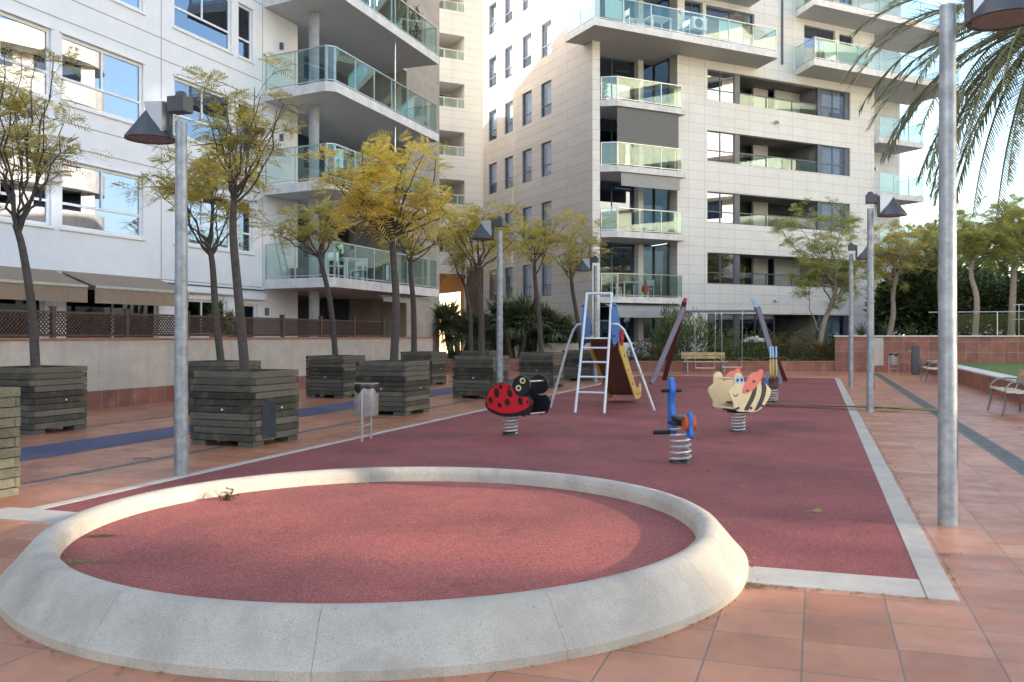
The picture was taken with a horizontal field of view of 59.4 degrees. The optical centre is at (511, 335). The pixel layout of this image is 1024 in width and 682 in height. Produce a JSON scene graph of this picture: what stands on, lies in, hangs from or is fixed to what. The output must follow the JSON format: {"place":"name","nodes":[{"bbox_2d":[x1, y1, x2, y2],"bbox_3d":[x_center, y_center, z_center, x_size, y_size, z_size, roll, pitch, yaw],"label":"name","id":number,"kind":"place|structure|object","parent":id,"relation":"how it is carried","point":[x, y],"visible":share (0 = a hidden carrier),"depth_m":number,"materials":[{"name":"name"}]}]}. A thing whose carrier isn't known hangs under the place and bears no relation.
{"place":"outdoors","nodes":[
{"label":"outdoors","id":0,"kind":"place"},
{"bbox_2d":[17,378,514,460],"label":"blue path","id":1,"kind":"structure","parent":0,"point":[49,450],"depth_m":12.96,"materials":[{"name":"rubber"}]},
{"bbox_2d":[0,371,1023,681],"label":"paving","id":2,"kind":"structure","parent":0,"point":[974,633],"depth_m":5.27,"materials":[{"name":"tile"}]},
{"bbox_2d":[0,386,20,497],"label":"timber planter","id":3,"kind":"object","parent":2,"relation":"on","point":[10,452],"visible":1,"depth_m":8.40,"materials":[{"name":"grey wood"}]},
{"bbox_2d":[0,365,86,435],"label":"timber planter","id":4,"kind":"object","parent":2,"relation":"on","point":[52,396],"visible":0.92,"depth_m":13.84,"materials":[{"name":"grey wood"}]},
{"bbox_2d":[0,42,111,367],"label":"jacaranda tree","id":5,"kind":"object","parent":4,"relation":"on","point":[24,132],"visible":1,"depth_m":14.19,"materials":[{"name":"green plant"}]},
{"bbox_2d":[124,91,192,475],"bbox_3d":[-3.833,-0.565,9.798,0.751,4.130,0.540,0,0,-5],"label":"street lamp","id":6,"kind":"object","parent":2,"relation":"on","point":[153,124],"visible":1,"depth_m":9.61,"materials":[{"name":"metal"}]},
{"bbox_2d":[0,337,433,411],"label":"retaining wall","id":7,"kind":"structure","parent":2,"relation":"on","point":[129,371],"depth_m":19.66,"materials":[{"name":"beige concrete"}]},
{"bbox_2d":[0,306,384,337],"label":"lattice fence","id":8,"kind":"object","parent":7,"relation":"on","point":[321,325],"visible":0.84,"depth_m":20.13,"materials":[{"name":"brown wood"}]},
{"bbox_2d":[188,360,260,414],"bbox_3d":[-5.619,0.992,17.373,1.066,1.016,1.066,0,0,21],"label":"timber planter","id":9,"kind":"object","parent":2,"relation":"on","point":[211,365],"visible":0.1,"depth_m":16.98,"materials":[{"name":"grey wood"}]},
{"bbox_2d":[111,115,278,361],"bbox_3d":[-6.064,-1.817,17.605,3.215,4.854,2.286,0,0,26],"label":"jacaranda tree","id":10,"kind":"object","parent":9,"relation":"on","point":[198,193],"visible":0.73,"depth_m":17.32,"materials":[{"name":"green plant"}]},
{"bbox_2d":[190,368,298,447],"bbox_3d":[-3.758,0.992,12.673,1.065,1.016,1.066,0,0,21],"label":"timber planter","id":11,"kind":"object","parent":2,"relation":"on","point":[270,397],"visible":0.98,"depth_m":12.26,"materials":[{"name":"grey wood"}]},
{"bbox_2d":[161,51,310,371],"bbox_3d":[-3.820,-1.701,12.669,1.827,4.616,1.829,0,0,41],"label":"jacaranda tree","id":12,"kind":"object","parent":11,"relation":"on","point":[234,164],"visible":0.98,"depth_m":12.63,"materials":[{"name":"green plant"}]},
{"bbox_2d":[20,379,584,485],"bbox_3d":[-1.411,1.498,19.484,0.120,0.012,31.992,0,0,19],"label":"drain channel","id":13,"kind":"object","parent":2,"relation":"on","point":[85,472],"visible":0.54,"depth_m":11.00,"materials":[{"name":"metal"}]},
{"bbox_2d":[306,355,364,397],"bbox_3d":[-4.346,0.992,22.183,1.065,1.016,1.066,0,0,21],"label":"timber planter","id":14,"kind":"object","parent":2,"relation":"on","point":[331,375],"visible":0.79,"depth_m":21.74,"materials":[{"name":"grey wood"}]},
{"bbox_2d":[244,177,355,355],"bbox_3d":[-5.237,-1.651,22.163,2.768,4.516,2.559,0,0,0],"label":"jacaranda tree","id":15,"kind":"object","parent":14,"relation":"on","point":[320,211],"visible":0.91,"depth_m":22.12,"materials":[{"name":"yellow plant"}]},
{"bbox_2d":[0,467,748,681],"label":"sandpit ring","id":16,"kind":"object","parent":2,"relation":"on","point":[49,597],"visible":0.88,"depth_m":4.25,"materials":[{"name":"concrete"}]},
{"bbox_2d":[60,481,695,603],"bbox_3d":[-0.840,1.360,6.310,4.200,0.001,4.200,0,0,0],"label":"sandpit surface","id":17,"kind":"object","parent":16,"relation":"in","point":[381,542],"visible":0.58,"depth_m":5.88,"materials":[{"name":"rubber"}]},
{"bbox_2d":[356,360,429,415],"bbox_3d":[-2.299,0.992,17.438,1.066,1.016,1.066,0,0,21],"label":"timber planter","id":18,"kind":"object","parent":2,"relation":"on","point":[404,387],"visible":0.89,"depth_m":16.98,"materials":[{"name":"grey wood"}]},
{"bbox_2d":[290,129,481,361],"bbox_3d":[-2.370,-1.751,17.546,3.593,4.713,2.710,0,0,0],"label":"jacaranda tree","id":19,"kind":"object","parent":18,"relation":"on","point":[364,196],"visible":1,"depth_m":17.25,"materials":[{"name":"yellow plant"}]},
{"bbox_2d":[401,351,446,385],"bbox_3d":[-2.708,0.992,27.602,1.066,1.016,1.066,0,0,21],"label":"timber planter","id":20,"kind":"object","parent":2,"relation":"on","point":[438,371],"visible":0.66,"depth_m":27.24,"materials":[{"name":"grey wood"}]},
{"bbox_2d":[375,204,465,351],"bbox_3d":[-2.690,-1.808,27.522,3.040,4.817,2.515,0,0,0],"label":"jacaranda tree","id":21,"kind":"object","parent":20,"relation":"on","point":[412,250],"visible":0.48,"depth_m":27.43,"materials":[{"name":"yellow plant"}]},
{"bbox_2d":[460,350,496,355],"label":"timber planter","id":22,"kind":"object","parent":2,"relation":"on","point":[487,352],"visible":0.09,"depth_m":29.31,"materials":[{"name":"grey wood"}]},
{"bbox_2d":[429,217,512,350],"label":"jacaranda tree","id":23,"kind":"object","parent":22,"relation":"on","point":[463,258],"visible":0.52,"depth_m":29.75,"materials":[{"name":"yellow plant"}]},
{"bbox_2d":[0,375,959,601],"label":"border strip","id":24,"kind":"object","parent":2,"relation":"on","point":[934,580],"visible":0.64,"depth_m":6.42,"materials":[{"name":"grey concrete"}]},
{"bbox_2d":[42,375,918,579],"bbox_3d":[3.689,1.495,19.768,6.916,0.001,27.790,0,0,19],"label":"playground surface","id":25,"kind":"object","parent":2,"relation":"on","point":[770,466],"visible":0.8,"depth_m":10.86,"materials":[{"name":"red rubber"}]},
{"bbox_2d":[354,382,378,441],"bbox_3d":[-2.085,1.085,12.863,0.357,0.830,0.358,0,0,-27],"label":"litter bin","id":26,"kind":"object","parent":25,"relation":"on","point":[365,398],"visible":1,"depth_m":12.72,"materials":[{"name":"metal"}]},
{"bbox_2d":[6,387,1019,681],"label":"scattered leaves","id":27,"kind":"object","parent":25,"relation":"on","point":[568,659],"visible":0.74,"depth_m":5.35,"materials":[{"name":"plant"}]},
{"bbox_2d":[485,375,550,435],"bbox_3d":[0.087,1.040,13.477,0.914,0.920,0.474,0,0,41],"label":"spring rocker","id":28,"kind":"object","parent":25,"relation":"on","point":[520,396],"visible":1,"depth_m":13.37,"materials":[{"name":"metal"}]},
{"bbox_2d":[550,292,654,412],"bbox_3d":[2.106,0.311,19.212,2.229,2.396,3.765,0,0,19],"label":"slide","id":29,"kind":"object","parent":25,"relation":"on","point":[610,361],"visible":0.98,"depth_m":18.62,"materials":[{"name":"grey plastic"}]},
{"bbox_2d":[653,377,696,463],"bbox_3d":[1.943,1.004,10.640,0.385,0.992,0.830,0,0,-7],"label":"spring rocker","id":30,"kind":"object","parent":25,"relation":"on","point":[687,422],"visible":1,"depth_m":10.57,"materials":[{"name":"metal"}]},
{"bbox_2d":[649,298,787,383],"bbox_3d":[6.703,0.153,28.885,4.572,2.784,2.440,0,0,8],"label":"swing set","id":31,"kind":"object","parent":25,"relation":"on","point":[672,339],"visible":0.92,"depth_m":28.64,"materials":[{"name":"paint"}]},
{"bbox_2d":[708,368,770,431],"bbox_3d":[3.563,1.009,14.083,0.808,0.982,0.572,0,0,-24],"label":"spring rocker","id":32,"kind":"object","parent":25,"relation":"on","point":[733,393],"visible":1,"depth_m":13.93,"materials":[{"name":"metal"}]},
{"bbox_2d":[763,346,779,402],"bbox_3d":[5.832,0.868,20.168,0.350,1.265,0.555,0,0,14],"label":"spring rocker","id":33,"kind":"object","parent":25,"relation":"on","point":[772,382],"visible":0.77,"depth_m":20.11,"materials":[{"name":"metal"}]},
{"bbox_2d":[766,402,937,411],"bbox_3d":[6.581,1.433,18.455,3.991,0.095,0.405,0,0,34],"label":"fallen frond","id":34,"kind":"object","parent":25,"relation":"on","point":[900,408],"visible":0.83,"depth_m":17.95,"materials":[{"name":"plant"}]},
{"bbox_2d":[452,355,508,398],"bbox_3d":[-0.749,0.992,21.863,1.066,1.016,1.065,0,0,21],"label":"timber planter","id":35,"kind":"object","parent":2,"relation":"on","point":[475,375],"visible":0.88,"depth_m":21.39,"materials":[{"name":"grey wood"}]},
{"bbox_2d":[416,198,541,355],"bbox_3d":[-0.780,-1.362,21.485,3.204,3.926,2.132,0,0,-18],"label":"jacaranda tree","id":36,"kind":"object","parent":35,"relation":"on","point":[472,222],"visible":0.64,"depth_m":21.52,"materials":[{"name":"yellow plant"}]},
{"bbox_2d":[471,216,504,383],"bbox_3d":[-0.568,-0.565,19.758,0.751,4.130,0.540,0,0,42],"label":"street lamp","id":37,"kind":"object","parent":2,"relation":"on","point":[485,230],"visible":0.95,"depth_m":19.65,"materials":[{"name":"metal"}]},
{"bbox_2d":[519,352,563,387],"bbox_3d":[0.876,0.992,26.426,1.065,1.016,1.066,0,0,21],"label":"timber planter","id":38,"kind":"object","parent":2,"relation":"on","point":[547,365],"visible":0.84,"depth_m":25.98,"materials":[{"name":"grey wood"}]},
{"bbox_2d":[493,207,585,352],"bbox_3d":[0.758,-1.578,26.393,2.806,4.368,1.949,0,0,0],"label":"jacaranda tree","id":39,"kind":"object","parent":38,"relation":"on","point":[535,232],"visible":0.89,"depth_m":26.37,"materials":[{"name":"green plant"}]},
{"bbox_2d":[562,350,599,380],"bbox_3d":[2.357,0.992,30.361,1.066,1.016,1.066,0,0,21],"label":"timber planter","id":40,"kind":"object","parent":2,"relation":"on","point":[571,364],"visible":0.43,"depth_m":29.90,"materials":[{"name":"grey wood"}]},
{"bbox_2d":[539,213,614,349],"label":"jacaranda tree","id":41,"kind":"object","parent":40,"relation":"on","point":[570,262],"visible":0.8,"depth_m":30.30,"materials":[{"name":"yellow plant"}]},
{"bbox_2d":[575,255,598,381],"bbox_3d":[2.460,-0.565,29.537,0.751,4.130,0.540,0,0,-5],"label":"street lamp","id":42,"kind":"object","parent":2,"relation":"on","point":[585,265],"visible":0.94,"depth_m":29.35,"materials":[{"name":"metal"}]},
{"bbox_2d":[681,352,727,372],"bbox_3d":[7.850,1.084,36.635,1.800,0.842,0.672,0,0,0],"label":"park bench","id":43,"kind":"object","parent":2,"relation":"on","point":[685,357],"visible":0.98,"depth_m":36.88,"materials":[{"name":"wood"}]},
{"bbox_2d":[629,361,834,371],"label":"planting bed wall","id":44,"kind":"structure","parent":2,"relation":"on","point":[787,366],"depth_m":37.70,"materials":[{"name":"red tile"}]},
{"bbox_2d":[848,243,875,386],"bbox_3d":[10.312,-0.625,26.454,0.751,4.250,0.540,0,0,42],"label":"street lamp","id":45,"kind":"object","parent":2,"relation":"on","point":[860,252],"visible":0.91,"depth_m":26.45,"materials":[{"name":"metal"}]},
{"bbox_2d":[865,191,906,412],"bbox_3d":[7.310,-0.665,17.492,0.751,4.330,0.540,0,0,-5],"label":"street lamp","id":46,"kind":"object","parent":2,"relation":"on","point":[888,206],"visible":1,"depth_m":17.57,"materials":[{"name":"metal"}]},
{"bbox_2d":[834,335,1023,372],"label":"tiled wall","id":47,"kind":"structure","parent":2,"relation":"on","point":[990,348],"depth_m":36.58,"materials":[{"name":"red tile"}]},
{"bbox_2d":[875,373,1023,475],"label":"drain channel","id":48,"kind":"object","parent":2,"relation":"on","point":[1012,460],"visible":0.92,"depth_m":12.96,"materials":[{"name":"metal"}]},
{"bbox_2d":[926,360,1023,404],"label":"lawn wall","id":49,"kind":"structure","parent":2,"relation":"on","point":[978,379],"depth_m":24.33,"materials":[{"name":"red tile"}]},
{"bbox_2d":[937,0,1023,526],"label":"street lamp","id":50,"kind":"object","parent":2,"relation":"on","point":[989,15],"visible":1,"depth_m":7.07,"materials":[{"name":"metal"}]},
{"bbox_2d":[986,369,1023,415],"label":"park bench","id":51,"kind":"object","parent":2,"relation":"on","point":[1006,390],"visible":1,"depth_m":17.67,"materials":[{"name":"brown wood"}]},
{"bbox_2d":[443,353,833,360],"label":"planting bed soil","id":52,"kind":"structure","parent":0,"point":[446,357],"depth_m":47.35,"materials":[{"name":"soil"}]},
{"bbox_2d":[429,299,496,358],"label":"fan palm","id":53,"kind":"object","parent":52,"relation":"on","point":[453,322],"visible":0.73,"depth_m":38.06,"materials":[{"name":"green plant"}]},
{"bbox_2d":[474,291,556,358],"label":"fan palm","id":54,"kind":"object","parent":52,"relation":"on","point":[513,327],"visible":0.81,"depth_m":38.55,"materials":[{"name":"green plant"}]},
{"bbox_2d":[510,303,591,353],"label":"fan palm","id":55,"kind":"object","parent":52,"relation":"on","point":[563,326],"visible":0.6,"depth_m":39.35,"materials":[{"name":"green plant"}]},
{"bbox_2d":[651,301,684,357],"bbox_3d":[6.947,-0.182,39.582,1.699,2.752,1.507,0,0,0],"label":"shrub","id":56,"kind":"object","parent":52,"relation":"on","point":[664,315],"visible":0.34,"depth_m":39.51,"materials":[{"name":"green plant"}]},
{"bbox_2d":[646,307,723,360],"bbox_3d":[7.639,-0.014,39.266,3.643,2.694,2.905,0,0,0],"label":"shrub","id":57,"kind":"object","parent":52,"relation":"on","point":[689,331],"visible":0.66,"depth_m":38.84,"materials":[{"name":"green plant"}]},
{"bbox_2d":[627,355,833,360],"bbox_3d":[8.807,0.967,38.596,9.741,0.342,1.513,0,0,0],"label":"ground cover","id":58,"kind":"object","parent":52,"relation":"on","point":[735,358],"visible":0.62,"depth_m":38.06,"materials":[{"name":"green plant"}]},
{"bbox_2d":[765,331,802,358],"bbox_3d":[11.856,0.469,39.213,1.967,1.470,1.657,0,0,0],"label":"shrub","id":59,"kind":"object","parent":52,"relation":"on","point":[789,348],"visible":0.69,"depth_m":39.09,"materials":[{"name":"green plant"}]},
{"bbox_2d":[766,197,890,357],"bbox_3d":[13.778,-2.404,38.907,5.264,7.040,3.780,0,0,0],"label":"garden tree","id":60,"kind":"object","parent":52,"relation":"on","point":[824,268],"visible":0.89,"depth_m":38.84,"materials":[{"name":"green plant"}]},
{"bbox_2d":[652,0,1023,333],"label":"sky","id":61,"kind":"structure","parent":0,"point":[910,161],"materials":[{"name":"white"}]},
{"bbox_2d":[957,362,1023,376],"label":"lawn","id":62,"kind":"structure","parent":0,"point":[1012,369],"depth_m":31.38,"materials":[{"name":"green plant"}]},
{"bbox_2d":[841,0,1023,233],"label":"date palm","id":63,"kind":"object","parent":62,"relation":"on","point":[1004,54],"visible":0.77,"depth_m":20.37,"materials":[{"name":"green plant"}]},
{"label":"ground","id":64,"kind":"structure","parent":0,"visible":0},
{"bbox_2d":[0,0,438,350],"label":"apartment building","id":65,"kind":"structure","parent":64,"relation":"on","point":[364,69],"depth_m":26.58,"materials":[{"name":"white paint"}]},
{"bbox_2d":[0,282,42,337],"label":"ground floor window","id":66,"kind":"structure","parent":65,"relation":"in","point":[4,303],"depth_m":20.38,"materials":[{"name":"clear glass"}]},
{"bbox_2d":[0,148,48,225],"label":"window","id":67,"kind":"structure","parent":65,"relation":"in","point":[39,214],"depth_m":20.67,"materials":[{"name":"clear glass"}]},
{"bbox_2d":[0,11,48,96],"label":"window","id":68,"kind":"structure","parent":65,"relation":"in","point":[23,35],"depth_m":20.58,"materials":[{"name":"clear glass"}]},
{"bbox_2d":[61,160,141,237],"bbox_3d":[-10.351,-3.395,22.654,0.070,1.630,2.630,0,0,21],"label":"window","id":69,"kind":"structure","parent":65,"relation":"in","point":[89,202],"depth_m":22.58,"materials":[{"name":"clear glass"}]},
{"bbox_2d":[61,34,141,122],"bbox_3d":[-10.351,-6.395,22.654,0.070,1.630,2.630,0,0,21],"label":"window","id":70,"kind":"structure","parent":65,"relation":"in","point":[111,84],"depth_m":22.64,"materials":[{"name":"clear glass"}]},
{"bbox_2d":[66,286,155,337],"bbox_3d":[-10.244,-0.510,22.988,0.070,1.420,3.050,0,0,21],"label":"ground floor window","id":71,"kind":"structure","parent":65,"relation":"in","point":[91,306],"depth_m":22.70,"materials":[{"name":"black glass"}]},
{"bbox_2d":[174,188,229,249],"bbox_3d":[-9.025,-3.395,26.098,0.070,1.630,2.450,0,0,21],"label":"window","id":72,"kind":"structure","parent":65,"relation":"in","point":[204,228],"depth_m":26.29,"materials":[{"name":"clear glass"}]},
{"bbox_2d":[174,77,229,149],"bbox_3d":[-9.025,-6.395,26.098,0.070,1.630,2.450,0,0,21],"label":"window","id":73,"kind":"structure","parent":65,"relation":"in","point":[179,85],"depth_m":25.97,"materials":[{"name":"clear glass"}]},
{"bbox_2d":[174,0,229,50],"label":"window","id":74,"kind":"structure","parent":65,"relation":"in","point":[209,20],"depth_m":26.29,"materials":[{"name":"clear glass"}]},
{"bbox_2d":[188,299,224,333],"bbox_3d":[-9.049,-0.525,26.091,0.070,1.050,2.100,0,0,21],"label":"ground floor window","id":75,"kind":"structure","parent":65,"relation":"in","point":[196,307],"depth_m":26.08,"materials":[{"name":"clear glass"}]},
{"bbox_2d":[239,200,250,252],"bbox_3d":[-8.342,-3.395,27.871,0.070,1.630,0.690,0,0,21],"label":"window","id":76,"kind":"structure","parent":65,"relation":"in","point":[246,232],"depth_m":27.92,"materials":[{"name":"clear glass"}]},
{"bbox_2d":[239,4,250,60],"bbox_3d":[-8.342,-9.395,27.871,0.070,1.630,0.690,0,0,21],"label":"window","id":77,"kind":"structure","parent":65,"relation":"in","point":[244,13],"depth_m":27.92,"materials":[{"name":"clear glass"}]},
{"bbox_2d":[298,296,348,336],"bbox_3d":[-7.732,-0.620,33.798,0.070,1.740,5.930,0,0,21],"label":"balcony door","id":78,"kind":"structure","parent":65,"relation":"in","point":[341,306],"depth_m":34.99,"materials":[{"name":"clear glass"}]},
{"bbox_2d":[298,215,348,278],"bbox_3d":[-7.732,-3.150,33.798,0.070,2.700,5.930,0,0,21],"label":"balcony door","id":79,"kind":"structure","parent":65,"relation":"in","point":[303,258],"depth_m":35.39,"materials":[{"name":"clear glass"}]},
{"bbox_2d":[298,133,348,182],"bbox_3d":[-7.732,-6.150,33.798,0.070,2.700,5.930,0,0,21],"label":"balcony door","id":80,"kind":"structure","parent":65,"relation":"in","point":[303,166],"depth_m":33.91,"materials":[{"name":"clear glass"}]},
{"bbox_2d":[298,52,348,87],"bbox_3d":[-7.732,-9.150,33.798,0.070,2.700,5.930,0,0,21],"label":"balcony door","id":81,"kind":"structure","parent":65,"relation":"in","point":[303,61],"depth_m":33.91,"materials":[{"name":"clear glass"}]},
{"bbox_2d":[439,0,482,353],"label":"apartment tower","id":82,"kind":"structure","parent":64,"relation":"on","point":[461,79],"depth_m":56.26,"materials":[{"name":"beige stone"}]},
{"bbox_2d":[483,0,959,358],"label":"apartment building","id":83,"kind":"structure","parent":64,"relation":"on","point":[661,142],"depth_m":44.91,"materials":[{"name":"stone"}]},
{"bbox_2d":[600,243,633,296],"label":"balcony door","id":84,"kind":"structure","parent":83,"relation":"in","point":[621,261],"depth_m":43.81,"materials":[{"name":"clear glass"}]},
{"bbox_2d":[600,181,633,231],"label":"balcony door","id":85,"kind":"structure","parent":83,"relation":"in","point":[612,194],"depth_m":43.77,"materials":[{"name":"clear glass"}]},
{"bbox_2d":[600,119,633,166],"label":"balcony door","id":86,"kind":"structure","parent":83,"relation":"in","point":[608,128],"depth_m":43.67,"materials":[{"name":"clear glass"}]},
{"bbox_2d":[600,57,633,100],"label":"balcony door","id":87,"kind":"structure","parent":83,"relation":"in","point":[608,66],"depth_m":43.83,"materials":[{"name":"clear glass"}]},
{"bbox_2d":[600,305,633,342],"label":"balcony door","id":88,"kind":"structure","parent":83,"relation":"in","point":[627,323],"depth_m":43.57,"materials":[{"name":"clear glass"}]},
{"bbox_2d":[643,245,652,296],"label":"balcony door","id":89,"kind":"structure","parent":83,"relation":"in","point":[647,250],"depth_m":44.68,"materials":[{"name":"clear glass"}]},
{"bbox_2d":[643,188,652,232],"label":"balcony door","id":90,"kind":"structure","parent":83,"relation":"in","point":[647,192],"depth_m":44.68,"materials":[{"name":"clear glass"}]},
{"bbox_2d":[643,64,652,103],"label":"balcony door","id":91,"kind":"structure","parent":83,"relation":"in","point":[647,69],"depth_m":44.65,"materials":[{"name":"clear glass"}]},
{"bbox_2d":[707,313,733,358],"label":"window","id":92,"kind":"structure","parent":83,"relation":"in","point":[727,319],"depth_m":44.54,"materials":[{"name":"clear glass"}]},
{"bbox_2d":[707,252,733,283],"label":"window","id":93,"kind":"structure","parent":83,"relation":"in","point":[720,266],"depth_m":44.40,"materials":[{"name":"clear glass"}]},
{"bbox_2d":[707,191,733,223],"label":"window","id":94,"kind":"structure","parent":83,"relation":"in","point":[720,206],"depth_m":44.40,"materials":[{"name":"clear glass"}]},
{"bbox_2d":[707,131,733,163],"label":"window","id":95,"kind":"structure","parent":83,"relation":"in","point":[720,145],"depth_m":44.40,"materials":[{"name":"clear glass"}]},
{"bbox_2d":[707,70,733,102],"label":"window","id":96,"kind":"structure","parent":83,"relation":"in","point":[720,85],"depth_m":44.40,"materials":[{"name":"clear glass"}]},
{"bbox_2d":[706,6,751,46],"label":"balcony door","id":97,"kind":"structure","parent":83,"relation":"in","point":[712,31],"depth_m":44.57,"materials":[{"name":"clear glass"}]},
{"bbox_2d":[740,314,774,357],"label":"window","id":98,"kind":"structure","parent":83,"relation":"in","point":[750,321],"depth_m":45.84,"materials":[{"name":"clear glass"}]},
{"bbox_2d":[804,26,832,63],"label":"balcony door","id":99,"kind":"structure","parent":83,"relation":"in","point":[809,32],"depth_m":47.32,"materials":[{"name":"clear glass"}]},
{"bbox_2d":[822,315,844,354],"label":"window","id":100,"kind":"structure","parent":83,"relation":"in","point":[833,322],"depth_m":48.09,"materials":[{"name":"clear glass"}]},
{"bbox_2d":[822,145,844,175],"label":"window","id":101,"kind":"structure","parent":83,"relation":"in","point":[830,156],"depth_m":48.00,"materials":[{"name":"clear glass"}]},
{"bbox_2d":[822,89,844,119],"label":"window","id":102,"kind":"structure","parent":83,"relation":"in","point":[830,100],"depth_m":47.99,"materials":[{"name":"clear glass"}]},
{"label":"upper terrace","id":103,"kind":"structure","parent":0,"visible":0},
{"bbox_2d":[845,211,937,334],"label":"garden tree","id":104,"kind":"object","parent":103,"relation":"on","point":[895,238],"visible":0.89,"depth_m":40.21,"materials":[{"name":"green plant"}]},
{"bbox_2d":[863,256,973,334],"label":"hedge","id":105,"kind":"object","parent":103,"relation":"on","point":[910,302],"visible":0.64,"depth_m":44.72,"materials":[{"name":"green plant"}]},
{"bbox_2d":[892,211,983,294],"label":"garden tree","id":106,"kind":"object","parent":103,"relation":"on","point":[935,260],"visible":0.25,"depth_m":42.90,"materials":[{"name":"green plant"}]},
{"bbox_2d":[900,219,1009,334],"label":"background tree","id":107,"kind":"object","parent":103,"relation":"on","point":[964,271],"visible":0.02,"depth_m":56.69,"materials":[{"name":"green plant"}]},
{"bbox_2d":[924,269,1023,334],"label":"hedge","id":108,"kind":"object","parent":103,"relation":"on","point":[990,293],"visible":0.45,"depth_m":46.04,"materials":[{"name":"green plant"}]},
{"bbox_2d":[927,207,1021,334],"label":"garden tree","id":109,"kind":"object","parent":103,"relation":"on","point":[972,239],"visible":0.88,"depth_m":37.79,"materials":[{"name":"green plant"}]},
{"bbox_2d":[969,193,1023,334],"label":"garden tree","id":110,"kind":"object","parent":103,"relation":"on","point":[1016,211],"visible":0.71,"depth_m":38.36,"materials":[{"name":"green plant"}]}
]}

